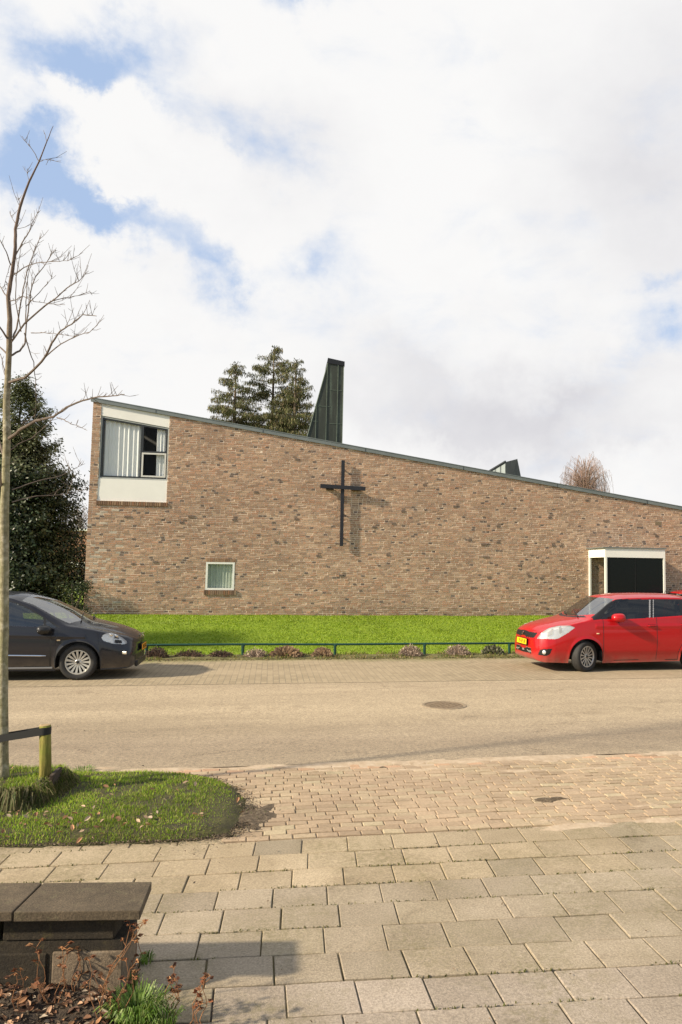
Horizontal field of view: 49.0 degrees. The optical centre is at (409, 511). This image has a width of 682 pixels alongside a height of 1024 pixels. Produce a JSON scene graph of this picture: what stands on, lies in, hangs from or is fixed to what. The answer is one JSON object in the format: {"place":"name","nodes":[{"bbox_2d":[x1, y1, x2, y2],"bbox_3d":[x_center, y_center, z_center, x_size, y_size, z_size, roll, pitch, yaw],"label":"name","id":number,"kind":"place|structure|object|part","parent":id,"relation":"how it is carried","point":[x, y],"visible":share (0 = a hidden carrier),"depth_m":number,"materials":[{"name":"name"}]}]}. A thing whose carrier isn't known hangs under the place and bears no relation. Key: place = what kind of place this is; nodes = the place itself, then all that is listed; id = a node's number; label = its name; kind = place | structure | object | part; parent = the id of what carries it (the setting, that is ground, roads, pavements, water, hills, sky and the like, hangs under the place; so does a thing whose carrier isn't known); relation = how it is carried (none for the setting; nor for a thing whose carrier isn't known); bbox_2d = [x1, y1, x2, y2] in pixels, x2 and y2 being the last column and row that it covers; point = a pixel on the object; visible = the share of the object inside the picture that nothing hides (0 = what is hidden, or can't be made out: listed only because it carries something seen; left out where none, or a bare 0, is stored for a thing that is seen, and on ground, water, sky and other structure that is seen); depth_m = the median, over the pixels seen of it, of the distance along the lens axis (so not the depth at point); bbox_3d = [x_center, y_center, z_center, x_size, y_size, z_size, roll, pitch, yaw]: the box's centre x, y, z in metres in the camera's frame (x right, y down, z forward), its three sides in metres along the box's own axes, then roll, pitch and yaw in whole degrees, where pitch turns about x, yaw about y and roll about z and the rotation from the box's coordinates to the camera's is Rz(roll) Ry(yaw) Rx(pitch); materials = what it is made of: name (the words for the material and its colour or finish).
{"place":"outdoors","nodes":[
{"label":"outdoors","id":0,"kind":"place"},
{"bbox_2d":[0,983,214,1023],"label":"flower bed","id":1,"kind":"object","parent":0,"point":[42,1006],"visible":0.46,"depth_m":3.15,"materials":[{"name":"soil"}]},
{"bbox_2d":[3,967,27,1009],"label":"dead plant","id":2,"kind":"object","parent":1,"relation":"on","point":[12,986],"visible":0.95,"depth_m":3.10,"materials":[{"name":"brown plant"}]},
{"bbox_2d":[26,938,72,1003],"bbox_3d":[-1.567,2.016,3.213,0.207,0.301,0.113,1,-4,0],"label":"dead plant","id":3,"kind":"object","parent":1,"relation":"on","point":[37,978],"visible":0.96,"depth_m":3.21,"materials":[{"name":"brown plant"}]},
{"bbox_2d":[0,982,142,1023],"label":"leaf litter","id":4,"kind":"object","parent":1,"relation":"on","point":[27,1003],"visible":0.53,"depth_m":3.18,"materials":[{"name":"brown plant"}]},
{"bbox_2d":[56,946,89,991],"bbox_3d":[-1.500,2.052,3.317,0.146,0.248,0.095,1,-4,0],"label":"dead plant","id":5,"kind":"object","parent":1,"relation":"on","point":[79,960],"visible":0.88,"depth_m":3.31,"materials":[{"name":"brown plant"}]},
{"bbox_2d":[80,955,112,1018],"bbox_3d":[-1.309,2.019,3.090,0.184,0.284,0.108,-1,-5,23],"label":"dead plant","id":6,"kind":"object","parent":1,"relation":"on","point":[100,976],"visible":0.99,"depth_m":3.10,"materials":[{"name":"brown plant"}]},
{"bbox_2d":[99,919,148,995],"bbox_3d":[-1.267,1.980,3.289,0.265,0.395,0.093,0,-5,15],"label":"dead plant","id":7,"kind":"object","parent":1,"relation":"on","point":[110,966],"visible":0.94,"depth_m":3.27,"materials":[{"name":"brown plant"}]},
{"bbox_2d":[115,957,140,1020],"bbox_3d":[-1.186,2.024,3.132,0.113,0.284,0.115,1,-4,0],"label":"dead plant","id":8,"kind":"object","parent":1,"relation":"on","point":[125,959],"visible":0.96,"depth_m":3.13,"materials":[{"name":"brown plant"}]},
{"bbox_2d":[93,975,175,1023],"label":"grass tuft","id":9,"kind":"object","parent":1,"relation":"on","point":[137,1007],"visible":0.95,"depth_m":3.16,"materials":[{"name":"green plant"}]},
{"bbox_2d":[124,920,145,985],"bbox_3d":[-1.278,2.044,3.458,0.117,0.293,0.063,-1,-5,18],"label":"dead plant","id":10,"kind":"object","parent":1,"relation":"on","point":[138,935],"visible":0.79,"depth_m":3.45,"materials":[{"name":"brown plant"}]},
{"bbox_2d":[126,971,144,989],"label":"grass tuft","id":11,"kind":"object","parent":1,"relation":"on","point":[134,983],"visible":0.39,"depth_m":3.42,"materials":[{"name":"green plant"}]},
{"bbox_2d":[144,1000,187,1023],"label":"grass tuft","id":12,"kind":"object","parent":1,"relation":"on","point":[163,1020],"visible":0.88,"depth_m":3.15,"materials":[{"name":"green plant"}]},
{"bbox_2d":[162,962,182,1015],"bbox_3d":[-1.013,2.066,3.204,0.069,0.218,0.106,5,-6,-40],"label":"dead plant","id":13,"kind":"object","parent":1,"relation":"on","point":[177,986],"visible":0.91,"depth_m":3.21,"materials":[{"name":"brown plant"}]},
{"bbox_2d":[190,972,213,1023],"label":"dead plant","id":14,"kind":"object","parent":1,"relation":"on","point":[198,988],"visible":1,"depth_m":3.13,"materials":[{"name":"brown plant"}]},
{"bbox_2d":[0,763,257,848],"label":"verge","id":15,"kind":"structure","parent":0,"point":[224,824],"depth_m":5.78,"materials":[{"name":"green plant"}]},
{"bbox_2d":[0,767,80,813],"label":"overhanging grass","id":16,"kind":"structure","parent":15,"relation":"on","point":[33,800],"depth_m":5.90,"materials":[{"name":"green plant"}]},
{"bbox_2d":[39,724,51,779],"bbox_3d":[-3.072,2.129,6.272,0.125,0.656,0.097,1,-4,0],"label":"tree stake","id":17,"kind":"object","parent":15,"relation":"on","point":[45,761],"visible":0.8,"depth_m":6.24,"materials":[{"name":"yellow wood"}]},
{"bbox_2d":[49,767,61,783],"bbox_3d":[-3.005,2.309,6.308,0.030,0.220,0.280,2,-5,-11],"label":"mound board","id":18,"kind":"object","parent":15,"relation":"on","point":[54,775],"visible":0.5,"depth_m":6.29,"materials":[{"name":"grey wood"}]},
{"bbox_2d":[0,127,135,778],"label":"street tree","id":19,"kind":"object","parent":15,"relation":"on","point":[4,579],"visible":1,"depth_m":6.42,"materials":[{"name":"brown plant"}]},
{"bbox_2d":[0,726,51,741],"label":"rubber tie","id":20,"kind":"object","parent":19,"relation":"attached to","point":[24,733],"visible":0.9,"depth_m":6.24,"materials":[{"name":"black rubber"}]},
{"bbox_2d":[2,765,243,842],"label":"fallen leaves","id":21,"kind":"object","parent":15,"relation":"on","point":[118,818],"visible":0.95,"depth_m":5.58,"materials":[{"name":"brown plant"}]},
{"bbox_2d":[160,789,279,854],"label":"verge corner soil","id":22,"kind":"structure","parent":15,"relation":"on","point":[232,827],"depth_m":5.54,"materials":[{"name":"brown soil"}]},
{"bbox_2d":[17,590,553,654],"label":"lawn","id":23,"kind":"structure","parent":0,"point":[186,638],"depth_m":19.21,"materials":[{"name":"green plant"}]},
{"bbox_2d":[0,372,89,612],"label":"holly tree","id":24,"kind":"object","parent":23,"relation":"on","point":[38,564],"visible":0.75,"depth_m":22.17,"materials":[{"name":"green plant"}]},
{"bbox_2d":[46,529,86,578],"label":"brick house","id":25,"kind":"structure","parent":23,"relation":"on","point":[79,543],"depth_m":43.95,"materials":[{"name":"brown brick"}]},
{"bbox_2d":[54,575,93,614],"bbox_3d":[-9.101,2.537,20.158,1.016,1.646,0.582,1,-4,0],"label":"evergreen shrub","id":26,"kind":"object","parent":23,"relation":"on","point":[79,589],"visible":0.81,"depth_m":20.15,"materials":[{"name":"green plant"}]},
{"bbox_2d":[69,506,87,528],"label":"bare tree","id":27,"kind":"object","parent":23,"relation":"on","point":[83,522],"visible":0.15,"depth_m":62.11,"materials":[{"name":"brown wood"}]},
{"bbox_2d":[207,361,271,429],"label":"spruce tree","id":28,"kind":"object","parent":23,"relation":"on","point":[227,411],"visible":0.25,"depth_m":46.43,"materials":[{"name":"green plant"}]},
{"bbox_2d":[229,345,315,430],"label":"spruce tree","id":29,"kind":"object","parent":23,"relation":"on","point":[262,394],"visible":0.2,"depth_m":47.65,"materials":[{"name":"green plant"}]},
{"bbox_2d":[263,358,314,436],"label":"spruce tree","id":30,"kind":"object","parent":23,"relation":"on","point":[287,410],"visible":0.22,"depth_m":46.33,"materials":[{"name":"green plant"}]},
{"bbox_2d":[83,358,681,615],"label":"church building","id":31,"kind":"structure","parent":23,"relation":"on","point":[191,515],"depth_m":21.84,"materials":[{"name":"brick"}]},
{"bbox_2d":[99,416,168,480],"bbox_3d":[-7.782,-1.797,21.093,1.850,1.764,0.152,2,-5,-10],"label":"window","id":32,"kind":"structure","parent":31,"relation":"in","point":[122,452],"depth_m":21.08,"materials":[{"name":"grey fabric"}]},
{"bbox_2d":[205,562,234,589],"bbox_3d":[-5.394,1.827,21.205,0.794,0.787,0.147,2,-5,-10],"label":"window","id":33,"kind":"structure","parent":31,"relation":"in","point":[219,575],"depth_m":21.23,"materials":[{"name":"white paint"}]},
{"bbox_2d":[320,460,365,545],"bbox_3d":[-1.960,-0.259,21.803,1.328,2.525,0.198,2,-5,-10],"label":"wall cross","id":34,"kind":"object","parent":31,"relation":"attached to","point":[342,487],"depth_m":21.76,"materials":[{"name":"black metal"}]},
{"bbox_2d":[607,557,662,592],"bbox_3d":[6.714,2.371,22.086,1.786,2.015,0.050,2,-5,-10],"label":"entrance door","id":35,"kind":"structure","parent":31,"relation":"in","point":[624,575],"depth_m":22.11,"materials":[{"name":"black glass"}]},
{"bbox_2d":[560,453,612,492],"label":"birch tree","id":36,"kind":"object","parent":23,"relation":"on","point":[581,477],"visible":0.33,"depth_m":71.95,"materials":[{"name":"brown plant"}]},
{"bbox_2d":[144,653,524,660],"bbox_3d":[-3.102,3.167,16.293,40.000,0.091,0.950,2,-5,-10],"label":"planting strip","id":37,"kind":"object","parent":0,"point":[307,656],"visible":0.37,"depth_m":16.30,"materials":[{"name":"soil"}]},
{"bbox_2d":[144,645,169,657],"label":"dried shrub","id":38,"kind":"object","parent":37,"relation":"on","point":[156,652],"visible":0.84,"depth_m":15.73,"materials":[{"name":"brown plant"}]},
{"bbox_2d":[174,649,204,656],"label":"dried shrub","id":39,"kind":"object","parent":37,"relation":"on","point":[193,653],"visible":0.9,"depth_m":15.93,"materials":[{"name":"brown plant"}]},
{"bbox_2d":[207,649,233,656],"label":"dried shrub","id":40,"kind":"object","parent":37,"relation":"on","point":[218,653],"visible":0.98,"depth_m":16.02,"materials":[{"name":"brown plant"}]},
{"bbox_2d":[243,647,268,656],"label":"dried shrub","id":41,"kind":"object","parent":37,"relation":"on","point":[256,653],"visible":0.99,"depth_m":16.11,"materials":[{"name":"brown plant"}]},
{"bbox_2d":[268,645,304,657],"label":"dried shrub","id":42,"kind":"object","parent":37,"relation":"on","point":[285,650],"visible":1,"depth_m":16.14,"materials":[{"name":"brown plant"}]},
{"bbox_2d":[310,646,333,656],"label":"dried shrub","id":43,"kind":"object","parent":37,"relation":"on","point":[321,651],"visible":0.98,"depth_m":16.27,"materials":[{"name":"brown plant"}]},
{"bbox_2d":[145,642,514,654],"bbox_3d":[-0.450,3.132,16.878,19.861,0.330,0.095,2,-5,-10],"label":"railing","id":44,"kind":"object","parent":37,"relation":"on","point":[333,644],"visible":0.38,"depth_m":16.63,"materials":[{"name":"green metal"}]},
{"bbox_2d":[144,650,521,659],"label":"strip weeds","id":45,"kind":"object","parent":37,"relation":"on","point":[354,654],"visible":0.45,"depth_m":16.51,"materials":[{"name":"green plant"}]},
{"bbox_2d":[145,656,525,661],"bbox_3d":[-3.028,3.141,15.885,18.019,0.039,0.762,2,-5,-10],"label":"strip debris","id":46,"kind":"object","parent":37,"relation":"on","point":[320,659],"visible":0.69,"depth_m":15.97,"materials":[{"name":"brown plant"}]},
{"bbox_2d":[398,644,422,655],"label":"dried shrub","id":47,"kind":"object","parent":37,"relation":"on","point":[410,650],"visible":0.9,"depth_m":16.65,"materials":[{"name":"brown plant"}]},
{"bbox_2d":[444,644,471,654],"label":"dried shrub","id":48,"kind":"object","parent":37,"relation":"on","point":[458,649],"visible":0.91,"depth_m":16.93,"materials":[{"name":"brown plant"}]},
{"bbox_2d":[480,644,504,654],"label":"dried shrub","id":49,"kind":"object","parent":37,"relation":"on","point":[492,648],"visible":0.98,"depth_m":17.18,"materials":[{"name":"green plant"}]},
{"bbox_2d":[0,820,681,1023],"bbox_3d":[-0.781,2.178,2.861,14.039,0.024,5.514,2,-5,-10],"label":"pavement","id":50,"kind":"structure","parent":0,"point":[563,927],"depth_m":4.13,"materials":[{"name":"concrete"}]},
{"bbox_2d":[0,882,151,993],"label":"wall","id":51,"kind":"structure","parent":50,"relation":"on","point":[88,919],"depth_m":3.33,"materials":[{"name":"concrete"}]},
{"bbox_2d":[139,949,155,965],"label":"grass tuft","id":52,"kind":"object","parent":50,"relation":"on","point":[144,957],"visible":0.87,"depth_m":3.69,"materials":[{"name":"green plant"}]},
{"bbox_2d":[2,827,681,1011],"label":"joint moss","id":53,"kind":"object","parent":50,"relation":"on","point":[408,900],"visible":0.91,"depth_m":4.59,"materials":[{"name":"green plant"}]},
{"bbox_2d":[0,0,681,528],"label":"sky","id":54,"kind":"structure","parent":0,"point":[473,208],"materials":[{"name":"white"}]},
{"bbox_2d":[2,753,681,875],"bbox_3d":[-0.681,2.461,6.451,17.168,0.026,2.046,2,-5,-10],"label":"brick paving","id":55,"kind":"structure","parent":0,"point":[613,795],"depth_m":6.50,"materials":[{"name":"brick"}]},
{"bbox_2d":[147,768,200,771],"bbox_3d":[-2.307,2.491,7.202,0.721,0.020,0.143,2,-5,-11],"label":"sand drift","id":56,"kind":"object","parent":55,"relation":"on","point":[180,769],"visible":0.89,"depth_m":7.19,"materials":[{"name":"beige sand"}]},
{"bbox_2d":[238,803,276,834],"bbox_3d":[-1.267,2.397,5.867,0.548,0.028,0.799,1,-4,0],"label":"dirt patch","id":57,"kind":"object","parent":55,"relation":"on","point":[253,817],"visible":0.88,"depth_m":5.83,"materials":[{"name":"brown soil"}]},
{"bbox_2d":[301,769,353,772],"bbox_3d":[-0.784,2.515,7.233,0.680,0.021,0.088,2,-5,-11],"label":"sand drift","id":58,"kind":"object","parent":55,"relation":"on","point":[327,770],"visible":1,"depth_m":7.22,"materials":[{"name":"beige sand"}]},
{"bbox_2d":[360,767,462,772],"bbox_3d":[0.068,2.533,7.311,1.325,0.020,0.106,2,-5,-12],"label":"sand drift","id":59,"kind":"object","parent":55,"relation":"on","point":[419,769],"visible":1,"depth_m":7.30,"materials":[{"name":"beige sand"}]},
{"bbox_2d":[479,769,546,773],"bbox_3d":[1.107,2.549,7.319,0.898,0.020,0.112,1,-5,-9],"label":"sand drift","id":60,"kind":"object","parent":55,"relation":"on","point":[514,771],"visible":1,"depth_m":7.30,"materials":[{"name":"beige sand"}]},
{"bbox_2d":[540,819,555,822],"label":"sand drift","id":61,"kind":"object","parent":55,"relation":"on","point":[550,820],"visible":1,"depth_m":5.86,"materials":[{"name":"beige sand"}]},
{"bbox_2d":[531,797,569,802],"bbox_3d":[1.240,2.475,6.406,0.461,0.027,0.157,2,-5,-11],"label":"dirt patch","id":62,"kind":"object","parent":55,"relation":"on","point":[547,799],"visible":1,"depth_m":6.38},
{"bbox_2d":[541,821,617,831],"bbox_3d":[1.370,2.429,5.769,0.990,0.022,0.213,2,-5,-12],"label":"sand drift","id":63,"kind":"object","parent":55,"relation":"on","point":[562,826],"visible":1,"depth_m":5.73,"materials":[{"name":"beige sand"}]},
{"bbox_2d":[561,766,670,770],"bbox_3d":[2.024,2.575,7.492,1.489,0.021,0.109,2,-5,-10],"label":"sand drift","id":64,"kind":"object","parent":55,"relation":"on","point":[607,767],"visible":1,"depth_m":7.46,"materials":[{"name":"beige sand"}]},
{"bbox_2d":[631,804,662,806],"bbox_3d":[1.964,2.478,6.263,0.558,0.019,0.066,2,-5,-12],"label":"sand drift","id":65,"kind":"object","parent":55,"relation":"on","point":[646,805],"visible":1,"depth_m":6.27,"materials":[{"name":"beige sand"}]},
{"bbox_2d":[631,817,681,822],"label":"sand drift","id":66,"kind":"object","parent":55,"relation":"on","point":[659,820],"visible":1,"depth_m":5.88,"materials":[{"name":"beige sand"}]},
{"bbox_2d":[8,678,681,771],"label":"road","id":67,"kind":"structure","parent":0,"point":[162,726],"depth_m":9.56,"materials":[{"name":"beige asphalt"}]},
{"bbox_2d":[72,764,94,772],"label":"grass tuft","id":68,"kind":"object","parent":67,"relation":"on","point":[84,768],"visible":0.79,"depth_m":7.11,"materials":[{"name":"green plant"}]},
{"bbox_2d":[77,767,120,769],"bbox_3d":[-3.000,2.481,7.191,0.673,0.021,0.118,2,-5,-10],"label":"sand drift","id":69,"kind":"object","parent":67,"relation":"on","point":[102,768],"visible":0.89,"depth_m":7.19,"materials":[{"name":"beige sand"}]},
{"bbox_2d":[38,687,667,1023],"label":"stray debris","id":70,"kind":"object","parent":67,"relation":"on","point":[423,797],"visible":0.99,"depth_m":6.28,"materials":[{"name":"brown plant"}]},
{"bbox_2d":[87,751,681,772],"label":"road edge sand","id":71,"kind":"structure","parent":67,"relation":"on","point":[543,758],"depth_m":7.59,"materials":[{"name":"beige sand"}]},
{"bbox_2d":[422,701,466,709],"bbox_3d":[0.507,2.812,10.810,0.670,0.022,0.670,2,-5,-10],"label":"manhole cover","id":72,"kind":"object","parent":67,"relation":"on","point":[446,705],"visible":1,"depth_m":10.77,"materials":[{"name":"metal"}]},
{"bbox_2d":[8,658,681,686],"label":"parking strip","id":73,"kind":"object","parent":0,"point":[183,672],"visible":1,"depth_m":14.20,"materials":[{"name":"brick"}]},
{"bbox_2d":[8,591,145,679],"bbox_3d":[-6.816,2.161,13.323,3.966,1.498,2.100,2,-5,-11],"label":"dark blue hatchback","id":74,"kind":"object","parent":73,"relation":"on","point":[78,647],"visible":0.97,"depth_m":12.75,"materials":[{"name":"blue paint"}]},
{"bbox_3d":[-6.649,2.058,12.594,1.100,1.106,0.211,2,-5,-11],"label":"door","id":75,"kind":"part","parent":74,"relation":"part of","materials":[{"name":"blue paint"}]},
{"bbox_3d":[-6.948,2.169,14.066,1.100,1.106,0.211,2,-5,-11],"label":"door","id":76,"kind":"part","parent":74,"relation":"part of","materials":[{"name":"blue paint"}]},
{"bbox_2d":[515,592,681,671],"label":"red hatchback","id":77,"kind":"object","parent":73,"relation":"on","point":[585,634],"visible":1,"depth_m":14.94,"materials":[{"name":"paint"}]},
{"bbox_3d":[4.053,2.475,16.434,1.225,1.215,0.205,2,-5,-12],"label":"door","id":78,"kind":"part","parent":77,"relation":"part of","materials":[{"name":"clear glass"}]},
{"bbox_3d":[4.380,2.364,14.969,1.225,1.215,0.205,2,-5,-12],"label":"door","id":79,"kind":"part","parent":77,"relation":"part of","materials":[{"name":"red paint"}]},
{"bbox_3d":[5.361,2.397,15.188,0.838,1.201,0.213,2,-5,-12],"label":"door","id":80,"kind":"part","parent":77,"relation":"part of","materials":[{"name":"red paint"}]},
{"bbox_2d":[47,678,648,686],"bbox_3d":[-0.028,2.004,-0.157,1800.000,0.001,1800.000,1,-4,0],"label":"ground","id":81,"kind":"structure","parent":0,"point":[340,682],"depth_m":13.27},
{"bbox_2d":[666,590,681,595],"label":"red hatchback","id":82,"kind":"object","parent":81,"relation":"on","point":[678,592],"visible":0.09,"depth_m":21.89,"materials":[{"name":"paint"}]}
]}

